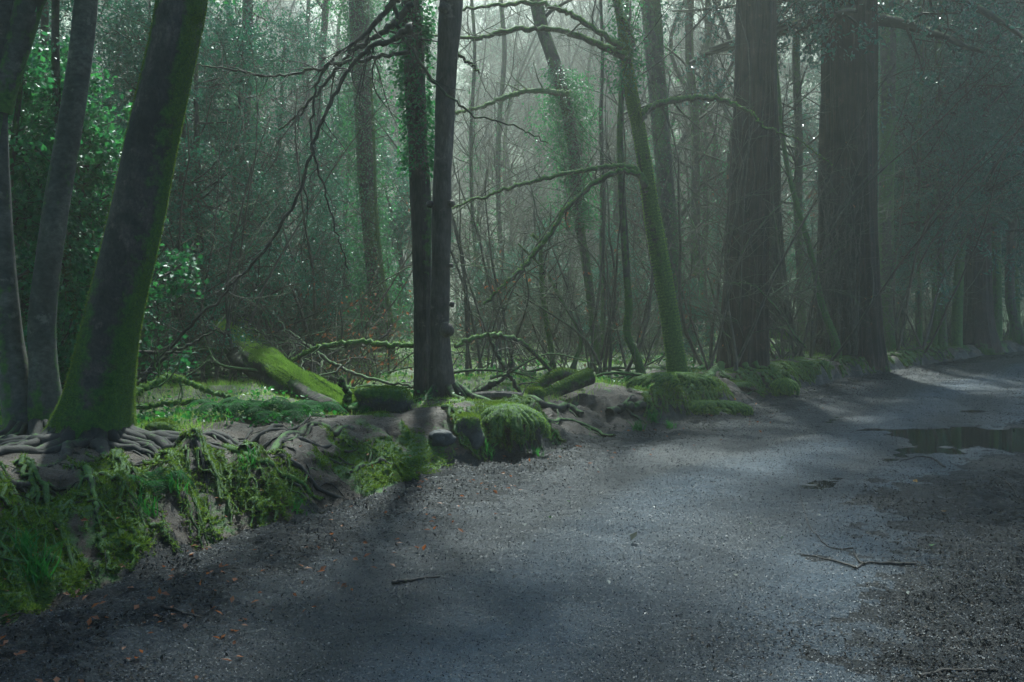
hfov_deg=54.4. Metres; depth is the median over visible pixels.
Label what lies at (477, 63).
distant tree
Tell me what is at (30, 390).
ash tree
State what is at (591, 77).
distant tree
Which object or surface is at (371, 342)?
fallen branch
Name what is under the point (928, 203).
yew tree
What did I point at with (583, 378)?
mossy log
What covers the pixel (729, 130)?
distant tree
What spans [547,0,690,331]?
distant tree
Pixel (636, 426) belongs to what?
grass tuft
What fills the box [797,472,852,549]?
fallen stick
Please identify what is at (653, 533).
path
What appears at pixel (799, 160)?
distant tree
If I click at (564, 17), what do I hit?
distant tree
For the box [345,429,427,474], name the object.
exposed root
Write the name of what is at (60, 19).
holly tree
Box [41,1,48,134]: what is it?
thin tree
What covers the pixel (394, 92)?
distant tree
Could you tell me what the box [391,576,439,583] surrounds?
fallen stick
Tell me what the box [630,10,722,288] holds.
distant tree
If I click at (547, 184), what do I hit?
distant tree
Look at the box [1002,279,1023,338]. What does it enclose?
bare shrub
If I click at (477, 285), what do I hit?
holly tree
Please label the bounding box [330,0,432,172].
holly tree
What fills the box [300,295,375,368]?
fallen branch
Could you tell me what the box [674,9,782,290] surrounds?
distant tree
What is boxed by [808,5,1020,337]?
yew tree
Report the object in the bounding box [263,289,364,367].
bare shrub
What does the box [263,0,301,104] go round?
distant tree
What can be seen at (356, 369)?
beech sapling
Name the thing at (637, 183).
holly tree
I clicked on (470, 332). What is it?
bare shrub
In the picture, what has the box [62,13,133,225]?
distant tree
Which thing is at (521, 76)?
distant tree
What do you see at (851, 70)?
redwood tree
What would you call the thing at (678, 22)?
distant tree
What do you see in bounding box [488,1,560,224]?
distant tree
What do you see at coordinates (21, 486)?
exposed root
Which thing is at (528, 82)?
holly tree
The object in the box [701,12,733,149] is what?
distant tree
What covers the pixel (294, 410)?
fern
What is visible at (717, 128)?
distant tree
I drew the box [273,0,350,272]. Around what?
distant tree
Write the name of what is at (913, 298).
bare shrub
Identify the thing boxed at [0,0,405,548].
beech tree
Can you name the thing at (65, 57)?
holly tree
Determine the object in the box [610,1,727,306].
distant tree
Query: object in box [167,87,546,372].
hazel bush
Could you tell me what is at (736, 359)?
hazel bush
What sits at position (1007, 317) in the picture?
bare shrub
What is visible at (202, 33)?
holly tree
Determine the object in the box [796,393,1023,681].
ground
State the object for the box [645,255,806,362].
bare shrub
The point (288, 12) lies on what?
distant tree
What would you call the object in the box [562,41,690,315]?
distant tree
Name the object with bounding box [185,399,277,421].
fern
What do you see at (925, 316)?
bare shrub
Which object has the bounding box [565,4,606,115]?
holly tree
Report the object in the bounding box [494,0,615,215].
distant tree
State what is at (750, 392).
exposed root
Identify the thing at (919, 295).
distant tree
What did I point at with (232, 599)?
brown leaves
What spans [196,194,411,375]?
bare shrub
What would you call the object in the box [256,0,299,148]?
distant tree
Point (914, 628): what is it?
leaf litter
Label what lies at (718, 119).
distant tree
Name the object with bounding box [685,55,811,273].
distant tree
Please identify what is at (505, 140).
distant tree
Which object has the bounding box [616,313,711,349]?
bare shrub
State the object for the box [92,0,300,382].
holly tree
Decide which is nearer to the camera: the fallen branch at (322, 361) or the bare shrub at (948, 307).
the fallen branch at (322, 361)
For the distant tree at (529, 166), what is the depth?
54.16 m
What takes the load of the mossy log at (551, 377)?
on the earth bank
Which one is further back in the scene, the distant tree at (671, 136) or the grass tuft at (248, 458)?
the distant tree at (671, 136)
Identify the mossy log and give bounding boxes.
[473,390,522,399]
[525,367,577,392]
[544,367,595,397]
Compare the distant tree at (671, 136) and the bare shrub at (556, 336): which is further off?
the distant tree at (671, 136)
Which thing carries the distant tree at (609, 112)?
on the forest floor
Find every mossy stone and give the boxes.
[143,417,182,430]
[352,385,413,412]
[451,412,484,449]
[526,386,545,400]
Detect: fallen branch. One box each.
[135,331,233,415]
[135,377,213,409]
[136,329,213,385]
[161,343,228,374]
[176,373,247,382]
[192,362,249,382]
[194,335,268,384]
[219,315,324,366]
[223,299,284,351]
[229,282,338,381]
[236,316,329,367]
[237,289,286,352]
[251,330,304,354]
[260,301,413,388]
[277,321,336,383]
[282,330,339,386]
[283,315,319,363]
[285,346,349,375]
[290,299,413,373]
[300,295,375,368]
[302,319,373,381]
[323,303,413,359]
[356,356,413,387]
[388,322,451,372]
[413,338,580,380]
[452,329,504,371]
[454,302,560,386]
[464,353,535,378]
[469,316,559,373]
[472,343,513,391]
[487,332,539,394]
[490,335,603,381]
[513,336,581,371]
[592,359,663,371]
[595,365,642,383]
[602,340,703,372]
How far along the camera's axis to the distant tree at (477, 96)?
42.62 m
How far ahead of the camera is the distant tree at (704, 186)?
29.79 m
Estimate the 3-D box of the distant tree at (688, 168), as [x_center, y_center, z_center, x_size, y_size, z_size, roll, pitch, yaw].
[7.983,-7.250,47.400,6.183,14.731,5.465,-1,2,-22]
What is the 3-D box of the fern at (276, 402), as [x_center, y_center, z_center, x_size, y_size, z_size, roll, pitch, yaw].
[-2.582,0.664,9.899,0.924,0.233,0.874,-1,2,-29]
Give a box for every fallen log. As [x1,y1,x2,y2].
[143,318,374,414]
[238,316,273,347]
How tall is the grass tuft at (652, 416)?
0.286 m
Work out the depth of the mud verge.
6.93 m
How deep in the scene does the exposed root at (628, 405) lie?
13.12 m
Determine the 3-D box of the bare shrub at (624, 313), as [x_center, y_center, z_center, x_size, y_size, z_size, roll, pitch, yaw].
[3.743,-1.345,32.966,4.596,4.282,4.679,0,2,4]
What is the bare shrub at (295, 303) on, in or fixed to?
on the forest floor
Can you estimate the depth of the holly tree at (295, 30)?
19.59 m
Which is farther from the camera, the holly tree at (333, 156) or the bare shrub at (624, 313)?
the bare shrub at (624, 313)
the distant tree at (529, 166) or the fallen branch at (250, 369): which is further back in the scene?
the distant tree at (529, 166)
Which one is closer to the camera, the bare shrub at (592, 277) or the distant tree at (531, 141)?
the bare shrub at (592, 277)
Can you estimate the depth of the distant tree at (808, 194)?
36.40 m
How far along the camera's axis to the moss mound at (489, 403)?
10.65 m
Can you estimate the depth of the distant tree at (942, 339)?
29.79 m
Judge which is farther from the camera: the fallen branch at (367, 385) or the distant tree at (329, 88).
the distant tree at (329, 88)
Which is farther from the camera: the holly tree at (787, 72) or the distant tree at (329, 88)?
the holly tree at (787, 72)
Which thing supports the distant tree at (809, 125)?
on the forest floor
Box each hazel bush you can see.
[15,4,468,385]
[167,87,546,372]
[289,37,723,376]
[398,54,821,377]
[507,12,1004,370]
[567,58,1023,381]
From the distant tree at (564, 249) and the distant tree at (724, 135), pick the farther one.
the distant tree at (724, 135)
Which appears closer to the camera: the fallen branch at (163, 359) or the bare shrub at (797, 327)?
the fallen branch at (163, 359)
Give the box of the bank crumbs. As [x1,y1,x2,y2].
[0,337,1010,624]
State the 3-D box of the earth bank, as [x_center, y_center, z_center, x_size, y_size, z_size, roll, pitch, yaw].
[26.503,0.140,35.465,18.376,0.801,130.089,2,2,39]
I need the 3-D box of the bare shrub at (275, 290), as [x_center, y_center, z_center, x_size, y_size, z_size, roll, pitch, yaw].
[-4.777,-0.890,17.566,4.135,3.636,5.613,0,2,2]
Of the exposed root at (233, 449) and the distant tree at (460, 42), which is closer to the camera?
the exposed root at (233, 449)
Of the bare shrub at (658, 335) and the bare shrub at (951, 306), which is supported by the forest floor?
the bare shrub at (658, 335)
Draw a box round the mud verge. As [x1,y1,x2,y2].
[0,345,1023,681]
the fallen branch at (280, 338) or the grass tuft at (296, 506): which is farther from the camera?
the fallen branch at (280, 338)
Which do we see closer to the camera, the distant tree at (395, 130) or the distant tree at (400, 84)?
the distant tree at (395, 130)
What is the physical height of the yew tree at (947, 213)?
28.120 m
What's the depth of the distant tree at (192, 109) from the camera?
26.69 m
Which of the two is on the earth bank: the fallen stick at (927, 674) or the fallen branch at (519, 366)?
the fallen branch at (519, 366)
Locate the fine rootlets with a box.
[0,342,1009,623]
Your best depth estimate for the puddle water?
12.38 m
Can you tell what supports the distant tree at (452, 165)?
on the forest floor
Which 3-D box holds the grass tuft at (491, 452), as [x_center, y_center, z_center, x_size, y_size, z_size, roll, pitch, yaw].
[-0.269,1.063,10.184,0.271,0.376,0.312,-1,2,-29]
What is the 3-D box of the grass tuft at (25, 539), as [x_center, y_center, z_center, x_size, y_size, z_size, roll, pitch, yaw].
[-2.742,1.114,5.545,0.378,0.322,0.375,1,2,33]
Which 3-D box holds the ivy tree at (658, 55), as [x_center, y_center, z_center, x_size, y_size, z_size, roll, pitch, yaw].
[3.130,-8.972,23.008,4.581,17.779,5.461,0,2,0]
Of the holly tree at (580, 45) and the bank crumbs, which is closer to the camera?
the bank crumbs
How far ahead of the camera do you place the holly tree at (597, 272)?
22.34 m
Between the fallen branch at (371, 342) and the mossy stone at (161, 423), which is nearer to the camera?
the mossy stone at (161, 423)
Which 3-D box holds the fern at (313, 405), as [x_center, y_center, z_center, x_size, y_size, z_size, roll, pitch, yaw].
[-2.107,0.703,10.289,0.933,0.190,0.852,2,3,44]
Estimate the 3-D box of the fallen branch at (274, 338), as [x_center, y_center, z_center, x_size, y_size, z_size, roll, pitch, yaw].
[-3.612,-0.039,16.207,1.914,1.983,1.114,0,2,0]
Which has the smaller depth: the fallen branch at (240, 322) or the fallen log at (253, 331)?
the fallen branch at (240, 322)
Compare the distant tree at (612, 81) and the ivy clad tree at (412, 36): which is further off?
the distant tree at (612, 81)
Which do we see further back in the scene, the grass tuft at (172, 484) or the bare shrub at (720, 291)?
the bare shrub at (720, 291)
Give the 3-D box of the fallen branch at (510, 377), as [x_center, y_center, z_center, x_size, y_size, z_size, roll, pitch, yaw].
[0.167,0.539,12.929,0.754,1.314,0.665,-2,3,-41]
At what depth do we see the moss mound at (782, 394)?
17.56 m
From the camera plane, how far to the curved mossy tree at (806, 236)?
23.26 m
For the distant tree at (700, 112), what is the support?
on the forest floor
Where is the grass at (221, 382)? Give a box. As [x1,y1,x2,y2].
[0,324,1011,430]
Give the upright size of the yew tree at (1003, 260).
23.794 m
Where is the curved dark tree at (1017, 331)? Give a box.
[1005,94,1023,344]
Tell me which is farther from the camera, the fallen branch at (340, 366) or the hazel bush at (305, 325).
the hazel bush at (305, 325)
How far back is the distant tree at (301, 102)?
38.74 m
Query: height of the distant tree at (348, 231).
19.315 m
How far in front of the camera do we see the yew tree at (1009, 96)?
32.29 m
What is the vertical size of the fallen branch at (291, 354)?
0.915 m
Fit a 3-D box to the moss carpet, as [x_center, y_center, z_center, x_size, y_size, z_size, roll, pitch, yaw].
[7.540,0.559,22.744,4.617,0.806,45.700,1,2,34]
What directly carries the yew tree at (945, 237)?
on the forest floor
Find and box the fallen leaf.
[630,532,636,539]
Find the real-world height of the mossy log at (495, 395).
0.135 m
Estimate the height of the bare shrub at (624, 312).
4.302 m
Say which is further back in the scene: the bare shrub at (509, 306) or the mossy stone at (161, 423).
the bare shrub at (509, 306)
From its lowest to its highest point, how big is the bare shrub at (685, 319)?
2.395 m
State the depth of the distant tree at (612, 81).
48.30 m
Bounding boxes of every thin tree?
[14,0,118,368]
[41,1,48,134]
[129,72,272,327]
[202,0,314,323]
[296,0,380,317]
[510,199,600,368]
[522,0,614,358]
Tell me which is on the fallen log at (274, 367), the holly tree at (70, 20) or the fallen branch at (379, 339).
the fallen branch at (379, 339)
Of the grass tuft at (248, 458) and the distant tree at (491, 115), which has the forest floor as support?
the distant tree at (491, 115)
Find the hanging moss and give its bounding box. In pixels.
[0,345,953,611]
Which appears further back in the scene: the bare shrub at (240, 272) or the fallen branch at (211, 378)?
the bare shrub at (240, 272)
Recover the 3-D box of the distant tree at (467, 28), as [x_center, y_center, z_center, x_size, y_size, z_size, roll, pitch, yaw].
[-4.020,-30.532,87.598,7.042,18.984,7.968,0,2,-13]
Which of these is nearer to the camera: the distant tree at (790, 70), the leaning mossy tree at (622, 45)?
the leaning mossy tree at (622, 45)
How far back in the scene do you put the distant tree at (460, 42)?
80.23 m
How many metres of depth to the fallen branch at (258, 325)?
14.76 m
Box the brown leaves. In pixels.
[0,379,881,681]
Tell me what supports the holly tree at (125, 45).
on the forest floor
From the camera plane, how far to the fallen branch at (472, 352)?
19.01 m
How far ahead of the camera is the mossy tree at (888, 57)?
28.83 m
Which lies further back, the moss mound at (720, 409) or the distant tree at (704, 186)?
the distant tree at (704, 186)
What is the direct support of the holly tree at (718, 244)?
on the forest floor
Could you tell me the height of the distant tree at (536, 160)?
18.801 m
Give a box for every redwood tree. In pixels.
[631,0,805,389]
[661,0,907,353]
[678,0,961,339]
[681,0,1023,371]
[963,0,1023,354]
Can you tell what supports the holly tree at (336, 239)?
on the forest floor
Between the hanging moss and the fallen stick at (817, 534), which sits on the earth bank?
the hanging moss
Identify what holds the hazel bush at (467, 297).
on the forest floor
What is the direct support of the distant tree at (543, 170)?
on the forest floor
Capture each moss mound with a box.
[471,400,529,436]
[476,402,550,444]
[625,371,717,390]
[690,399,753,415]
[704,407,738,414]
[730,380,757,391]
[769,377,799,395]
[774,389,793,395]
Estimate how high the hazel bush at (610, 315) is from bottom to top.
5.923 m
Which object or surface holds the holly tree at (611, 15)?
on the forest floor
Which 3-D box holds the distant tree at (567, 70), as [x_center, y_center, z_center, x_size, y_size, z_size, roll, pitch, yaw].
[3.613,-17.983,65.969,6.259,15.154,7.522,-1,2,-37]
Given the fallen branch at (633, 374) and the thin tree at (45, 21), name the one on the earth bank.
the fallen branch at (633, 374)
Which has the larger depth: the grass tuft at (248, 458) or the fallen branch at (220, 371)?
the fallen branch at (220, 371)
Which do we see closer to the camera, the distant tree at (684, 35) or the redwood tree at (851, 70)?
the redwood tree at (851, 70)
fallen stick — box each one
[161,603,204,617]
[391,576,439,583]
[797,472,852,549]
[797,548,915,569]
[900,456,945,467]
[918,668,997,677]
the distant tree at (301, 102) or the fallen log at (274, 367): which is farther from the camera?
the distant tree at (301, 102)
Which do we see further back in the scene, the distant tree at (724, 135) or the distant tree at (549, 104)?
the distant tree at (724, 135)
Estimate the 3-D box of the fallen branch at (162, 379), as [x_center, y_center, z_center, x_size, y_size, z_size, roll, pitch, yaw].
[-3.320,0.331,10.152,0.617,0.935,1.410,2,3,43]
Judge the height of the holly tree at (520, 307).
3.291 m
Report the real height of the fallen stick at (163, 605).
0.054 m
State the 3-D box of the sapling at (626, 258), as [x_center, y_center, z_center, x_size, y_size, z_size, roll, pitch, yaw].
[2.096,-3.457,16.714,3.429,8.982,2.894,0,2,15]
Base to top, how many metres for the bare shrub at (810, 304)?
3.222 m
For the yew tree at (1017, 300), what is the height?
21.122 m
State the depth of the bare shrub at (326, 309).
21.34 m
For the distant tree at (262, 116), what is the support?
on the forest floor
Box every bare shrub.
[137,225,278,386]
[149,202,355,376]
[157,194,358,378]
[158,195,365,346]
[174,273,393,374]
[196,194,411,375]
[209,232,352,366]
[259,245,406,364]
[263,220,450,342]
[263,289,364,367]
[272,253,368,362]
[274,267,363,358]
[403,293,540,359]
[450,249,553,358]
[450,287,576,349]
[452,232,584,351]
[456,258,580,348]
[471,277,656,363]
[481,207,649,363]
[490,283,643,354]
[501,223,682,348]
[506,277,605,347]
[526,267,624,358]
[533,316,620,359]
[557,230,719,355]
[566,266,655,337]
[598,295,712,354]
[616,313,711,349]
[634,314,700,347]
[635,282,720,350]
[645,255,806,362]
[648,228,872,342]
[704,211,964,357]
[707,202,920,364]
[769,312,859,360]
[770,298,809,350]
[771,233,906,355]
[781,237,930,357]
[896,259,1001,350]
[896,266,1012,343]
[896,279,953,347]
[897,309,950,342]
[906,293,950,339]
[907,269,1017,340]
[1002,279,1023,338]
[1002,286,1023,336]
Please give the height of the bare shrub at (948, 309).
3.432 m
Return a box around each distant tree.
[50,0,142,157]
[50,0,345,298]
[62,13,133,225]
[101,0,258,279]
[122,0,392,228]
[171,2,301,321]
[205,0,401,263]
[205,24,329,235]
[207,0,397,313]
[208,0,300,264]
[239,0,283,105]
[254,0,329,87]
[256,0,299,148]
[258,0,379,285]
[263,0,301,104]
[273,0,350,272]
[276,0,518,319]
[280,0,314,93]
[285,0,391,281]
[296,2,402,323]
[306,1,382,71]
[326,1,372,149]
[326,80,406,323]
[327,76,391,301]
[330,0,469,339]
[333,1,465,333]
[358,38,507,297]
[373,0,462,248]
[376,0,492,300]
[378,3,467,188]
[379,0,436,138]
[385,0,561,346]
[385,7,490,285]
[388,1,529,273]
[411,20,500,322]
[425,0,491,80]
[429,1,469,108]
[432,0,483,107]
[434,0,483,88]
[451,78,513,297]
[452,0,554,313]
[452,0,592,293]
[452,2,543,298]
[452,3,556,318]
[453,0,583,322]
[453,0,603,325]
[454,0,588,253]
[454,1,522,156]
[456,0,513,147]
[458,0,531,150]
[464,0,556,298]
[468,1,531,62]
[480,0,581,304]
[482,0,529,77]
[484,37,577,294]
[484,37,596,309]
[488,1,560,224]
[488,2,605,330]
[491,19,579,294]
[493,35,562,241]
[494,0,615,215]
[502,40,610,332]
[506,5,546,117]
[508,0,616,160]
[510,0,681,298]
[513,2,680,315]
[516,1,608,297]
[519,0,681,346]
[524,0,726,335]
[528,0,812,331]
[529,0,608,143]
[535,0,644,297]
[536,7,598,161]
[538,50,681,290]
[541,2,688,260]
[544,1,581,44]
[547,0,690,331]
[554,0,818,318]
[558,18,651,317]
[562,0,650,169]
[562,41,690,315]
[567,48,649,290]
[568,0,687,286]
[571,0,611,138]
[579,2,715,348]
[581,0,672,163]
[583,0,701,331]
[605,0,733,347]
[607,0,729,347]
[608,0,732,206]
[609,0,837,273]
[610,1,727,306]
[613,0,734,295]
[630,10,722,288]
[639,28,727,326]
[661,0,730,69]
[661,0,733,94]
[666,0,817,261]
[666,28,727,312]
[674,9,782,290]
[675,0,735,346]
[675,34,732,320]
[676,1,790,307]
[680,25,732,276]
[682,58,726,268]
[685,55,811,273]
[700,0,732,117]
[700,19,729,176]
[701,0,878,346]
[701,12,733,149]
[777,37,814,163]
[778,2,818,147]
[778,59,819,226]
[779,5,819,251]
[780,9,878,254]
[780,42,820,311]
[878,0,999,344]
[878,1,1018,346]
[899,0,992,346]
[922,256,954,327]
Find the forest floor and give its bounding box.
[0,0,1023,429]
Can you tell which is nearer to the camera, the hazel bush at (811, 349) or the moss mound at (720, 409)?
the moss mound at (720, 409)
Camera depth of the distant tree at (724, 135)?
60.44 m
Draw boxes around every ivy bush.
[8,25,116,382]
[8,41,94,392]
[9,37,209,389]
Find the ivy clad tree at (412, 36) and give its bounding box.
[137,0,547,398]
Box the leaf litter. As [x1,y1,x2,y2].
[0,348,1023,681]
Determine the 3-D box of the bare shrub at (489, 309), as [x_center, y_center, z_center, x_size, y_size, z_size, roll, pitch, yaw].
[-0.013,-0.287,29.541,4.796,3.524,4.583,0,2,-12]
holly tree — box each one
[8,0,179,339]
[9,15,98,315]
[20,0,237,343]
[61,0,256,383]
[91,0,187,156]
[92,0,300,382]
[96,0,127,68]
[98,0,285,320]
[104,1,224,101]
[156,0,363,377]
[186,0,362,352]
[201,49,285,177]
[253,0,315,86]
[266,168,395,364]
[271,10,331,143]
[286,59,413,354]
[326,139,462,356]
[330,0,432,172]
[425,27,460,143]
[454,233,519,359]
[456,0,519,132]
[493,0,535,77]
[499,23,558,163]
[500,243,539,348]
[511,209,579,349]
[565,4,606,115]
[567,220,655,358]
[572,130,676,342]
[579,0,683,143]
[584,0,640,48]
[664,0,733,129]
[683,141,726,338]
[778,33,819,150]
[784,215,816,323]
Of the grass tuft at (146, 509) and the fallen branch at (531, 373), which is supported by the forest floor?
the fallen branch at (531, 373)
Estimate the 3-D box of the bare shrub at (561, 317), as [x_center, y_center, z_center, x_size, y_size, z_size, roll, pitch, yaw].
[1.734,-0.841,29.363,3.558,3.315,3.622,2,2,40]
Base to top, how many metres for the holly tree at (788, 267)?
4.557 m
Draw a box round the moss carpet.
[0,339,1009,622]
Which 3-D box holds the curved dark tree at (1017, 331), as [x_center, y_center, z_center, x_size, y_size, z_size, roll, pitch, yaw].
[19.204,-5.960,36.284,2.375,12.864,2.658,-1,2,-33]
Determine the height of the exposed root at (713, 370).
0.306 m
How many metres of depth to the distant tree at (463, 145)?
48.54 m
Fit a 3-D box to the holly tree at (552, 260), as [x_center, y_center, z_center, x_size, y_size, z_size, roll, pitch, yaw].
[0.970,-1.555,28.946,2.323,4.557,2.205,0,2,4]
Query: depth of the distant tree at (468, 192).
49.53 m
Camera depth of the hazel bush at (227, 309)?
14.33 m
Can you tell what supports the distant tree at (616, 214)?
on the forest floor
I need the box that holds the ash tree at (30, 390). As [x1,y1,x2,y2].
[0,0,234,438]
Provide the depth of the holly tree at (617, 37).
67.50 m
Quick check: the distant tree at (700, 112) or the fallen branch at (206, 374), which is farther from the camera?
the distant tree at (700, 112)
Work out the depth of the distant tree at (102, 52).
32.84 m
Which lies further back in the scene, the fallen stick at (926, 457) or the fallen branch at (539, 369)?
the fallen branch at (539, 369)
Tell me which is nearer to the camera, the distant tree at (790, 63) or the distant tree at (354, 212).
the distant tree at (354, 212)
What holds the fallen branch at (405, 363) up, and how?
on the forest floor
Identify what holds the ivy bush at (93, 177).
on the forest floor
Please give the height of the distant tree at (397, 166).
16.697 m
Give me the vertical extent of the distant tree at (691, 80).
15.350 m
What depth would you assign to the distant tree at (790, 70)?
63.60 m
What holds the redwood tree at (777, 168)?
on the forest floor
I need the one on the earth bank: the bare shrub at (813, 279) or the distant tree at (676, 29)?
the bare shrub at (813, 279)
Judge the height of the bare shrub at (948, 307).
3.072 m
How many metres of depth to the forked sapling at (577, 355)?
17.72 m
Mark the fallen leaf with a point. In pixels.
(633, 535)
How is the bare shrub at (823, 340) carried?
on the earth bank
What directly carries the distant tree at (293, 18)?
on the forest floor
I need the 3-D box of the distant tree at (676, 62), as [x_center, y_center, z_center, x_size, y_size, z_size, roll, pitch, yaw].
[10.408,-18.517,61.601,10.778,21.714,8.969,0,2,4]
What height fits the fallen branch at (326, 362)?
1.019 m
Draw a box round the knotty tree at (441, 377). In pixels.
[412,0,567,452]
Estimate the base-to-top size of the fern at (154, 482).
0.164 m
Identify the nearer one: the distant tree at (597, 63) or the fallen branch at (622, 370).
the fallen branch at (622, 370)
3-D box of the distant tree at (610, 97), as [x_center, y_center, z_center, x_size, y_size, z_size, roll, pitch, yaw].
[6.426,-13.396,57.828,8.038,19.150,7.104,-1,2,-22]
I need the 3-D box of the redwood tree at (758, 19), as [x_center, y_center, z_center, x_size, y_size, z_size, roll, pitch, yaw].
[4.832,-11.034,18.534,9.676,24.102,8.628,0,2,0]
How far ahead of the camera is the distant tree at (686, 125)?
38.00 m
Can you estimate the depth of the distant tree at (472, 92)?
25.77 m
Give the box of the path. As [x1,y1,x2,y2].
[43,355,1023,681]
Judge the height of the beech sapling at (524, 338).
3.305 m
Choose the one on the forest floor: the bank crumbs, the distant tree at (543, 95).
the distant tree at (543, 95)
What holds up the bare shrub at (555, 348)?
on the forest floor
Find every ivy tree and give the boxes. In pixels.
[313,0,432,352]
[433,0,615,361]
[631,0,691,336]
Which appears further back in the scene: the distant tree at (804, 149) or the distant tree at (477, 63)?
the distant tree at (477, 63)
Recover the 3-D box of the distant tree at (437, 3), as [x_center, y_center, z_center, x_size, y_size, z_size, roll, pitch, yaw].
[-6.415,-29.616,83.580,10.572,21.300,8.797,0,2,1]
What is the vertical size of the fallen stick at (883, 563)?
0.033 m
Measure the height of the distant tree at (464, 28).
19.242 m
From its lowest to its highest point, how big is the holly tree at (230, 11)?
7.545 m
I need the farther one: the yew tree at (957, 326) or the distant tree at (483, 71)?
the distant tree at (483, 71)
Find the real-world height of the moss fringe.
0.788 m
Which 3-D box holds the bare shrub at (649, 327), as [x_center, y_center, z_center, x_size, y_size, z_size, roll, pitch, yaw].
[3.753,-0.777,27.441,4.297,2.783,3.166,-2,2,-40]
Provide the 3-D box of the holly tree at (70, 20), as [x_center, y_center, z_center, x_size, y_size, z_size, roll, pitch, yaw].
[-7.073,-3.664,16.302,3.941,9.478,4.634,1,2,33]
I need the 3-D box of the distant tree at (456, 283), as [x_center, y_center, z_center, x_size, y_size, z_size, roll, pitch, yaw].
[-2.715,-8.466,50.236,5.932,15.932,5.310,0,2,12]
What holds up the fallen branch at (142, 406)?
on the forest floor
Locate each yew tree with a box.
[709,0,1023,347]
[781,2,952,330]
[782,12,1023,288]
[787,0,1023,299]
[787,0,1023,340]
[790,0,1023,276]
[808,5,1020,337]
[878,10,1023,346]
[901,0,1023,339]
[930,225,1023,301]
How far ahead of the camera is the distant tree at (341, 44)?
61.62 m
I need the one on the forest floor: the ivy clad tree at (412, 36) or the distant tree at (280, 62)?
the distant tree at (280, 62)
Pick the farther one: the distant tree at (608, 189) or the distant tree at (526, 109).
the distant tree at (526, 109)
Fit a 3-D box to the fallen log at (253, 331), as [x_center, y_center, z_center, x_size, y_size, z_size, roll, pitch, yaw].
[-4.360,-0.052,16.785,0.343,0.754,1.528,-1,2,-32]
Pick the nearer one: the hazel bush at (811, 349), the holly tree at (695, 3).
the hazel bush at (811, 349)
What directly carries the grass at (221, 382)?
on the forest floor
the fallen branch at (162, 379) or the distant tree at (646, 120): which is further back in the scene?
the distant tree at (646, 120)
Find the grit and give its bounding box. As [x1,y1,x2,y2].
[0,367,1023,681]
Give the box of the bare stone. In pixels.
[428,429,455,446]
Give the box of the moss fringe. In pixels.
[0,345,953,613]
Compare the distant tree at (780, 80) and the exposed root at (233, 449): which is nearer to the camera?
the exposed root at (233, 449)
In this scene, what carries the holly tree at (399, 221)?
on the forest floor
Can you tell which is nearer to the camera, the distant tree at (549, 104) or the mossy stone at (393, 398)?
the mossy stone at (393, 398)
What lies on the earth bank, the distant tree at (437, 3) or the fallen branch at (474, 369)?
the fallen branch at (474, 369)
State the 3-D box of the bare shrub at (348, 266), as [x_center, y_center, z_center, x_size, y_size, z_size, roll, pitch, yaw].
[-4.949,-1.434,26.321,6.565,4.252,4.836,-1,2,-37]
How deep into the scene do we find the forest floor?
58.62 m
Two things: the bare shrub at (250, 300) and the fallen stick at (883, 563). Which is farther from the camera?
the bare shrub at (250, 300)
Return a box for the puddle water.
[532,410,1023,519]
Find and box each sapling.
[224,281,413,386]
[281,280,481,379]
[451,230,621,369]
[453,229,671,369]
[504,225,606,368]
[544,0,739,373]
[581,249,739,370]
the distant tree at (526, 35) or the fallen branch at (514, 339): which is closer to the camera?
the fallen branch at (514, 339)
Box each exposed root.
[4,473,110,501]
[69,465,122,526]
[221,443,329,514]
[237,422,358,452]
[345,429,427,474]
[523,395,583,417]
[537,409,615,438]
[605,394,653,426]
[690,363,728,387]
[737,388,770,394]
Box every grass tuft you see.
[0,530,70,590]
[1,518,65,559]
[130,483,164,518]
[168,470,193,497]
[234,443,262,470]
[289,494,306,515]
[482,431,498,461]
[531,443,545,456]
[626,418,652,430]
[647,405,661,422]
[661,416,676,429]
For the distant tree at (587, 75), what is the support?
on the forest floor
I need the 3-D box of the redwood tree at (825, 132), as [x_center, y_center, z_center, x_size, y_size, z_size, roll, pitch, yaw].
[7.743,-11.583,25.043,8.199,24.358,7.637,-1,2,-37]
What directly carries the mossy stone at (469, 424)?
on the earth bank
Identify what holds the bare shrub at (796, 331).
on the earth bank
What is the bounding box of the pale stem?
[333,69,402,349]
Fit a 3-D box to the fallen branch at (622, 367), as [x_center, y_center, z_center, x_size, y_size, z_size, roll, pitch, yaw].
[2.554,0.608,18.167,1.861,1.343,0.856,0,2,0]
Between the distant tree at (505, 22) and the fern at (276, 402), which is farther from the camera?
the distant tree at (505, 22)
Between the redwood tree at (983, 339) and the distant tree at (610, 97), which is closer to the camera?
the redwood tree at (983, 339)
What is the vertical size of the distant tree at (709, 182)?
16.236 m
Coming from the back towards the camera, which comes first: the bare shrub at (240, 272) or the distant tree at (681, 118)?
the distant tree at (681, 118)
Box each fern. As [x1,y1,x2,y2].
[127,466,196,496]
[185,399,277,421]
[208,397,298,423]
[238,402,310,427]
[269,400,349,416]
[343,402,374,414]
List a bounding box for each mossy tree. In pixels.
[393,0,832,414]
[712,0,849,359]
[878,0,916,348]
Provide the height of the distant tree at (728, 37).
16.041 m
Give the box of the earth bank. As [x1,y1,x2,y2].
[0,336,1023,625]
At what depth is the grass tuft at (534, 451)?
10.61 m
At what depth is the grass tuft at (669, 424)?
12.80 m
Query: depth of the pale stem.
18.90 m

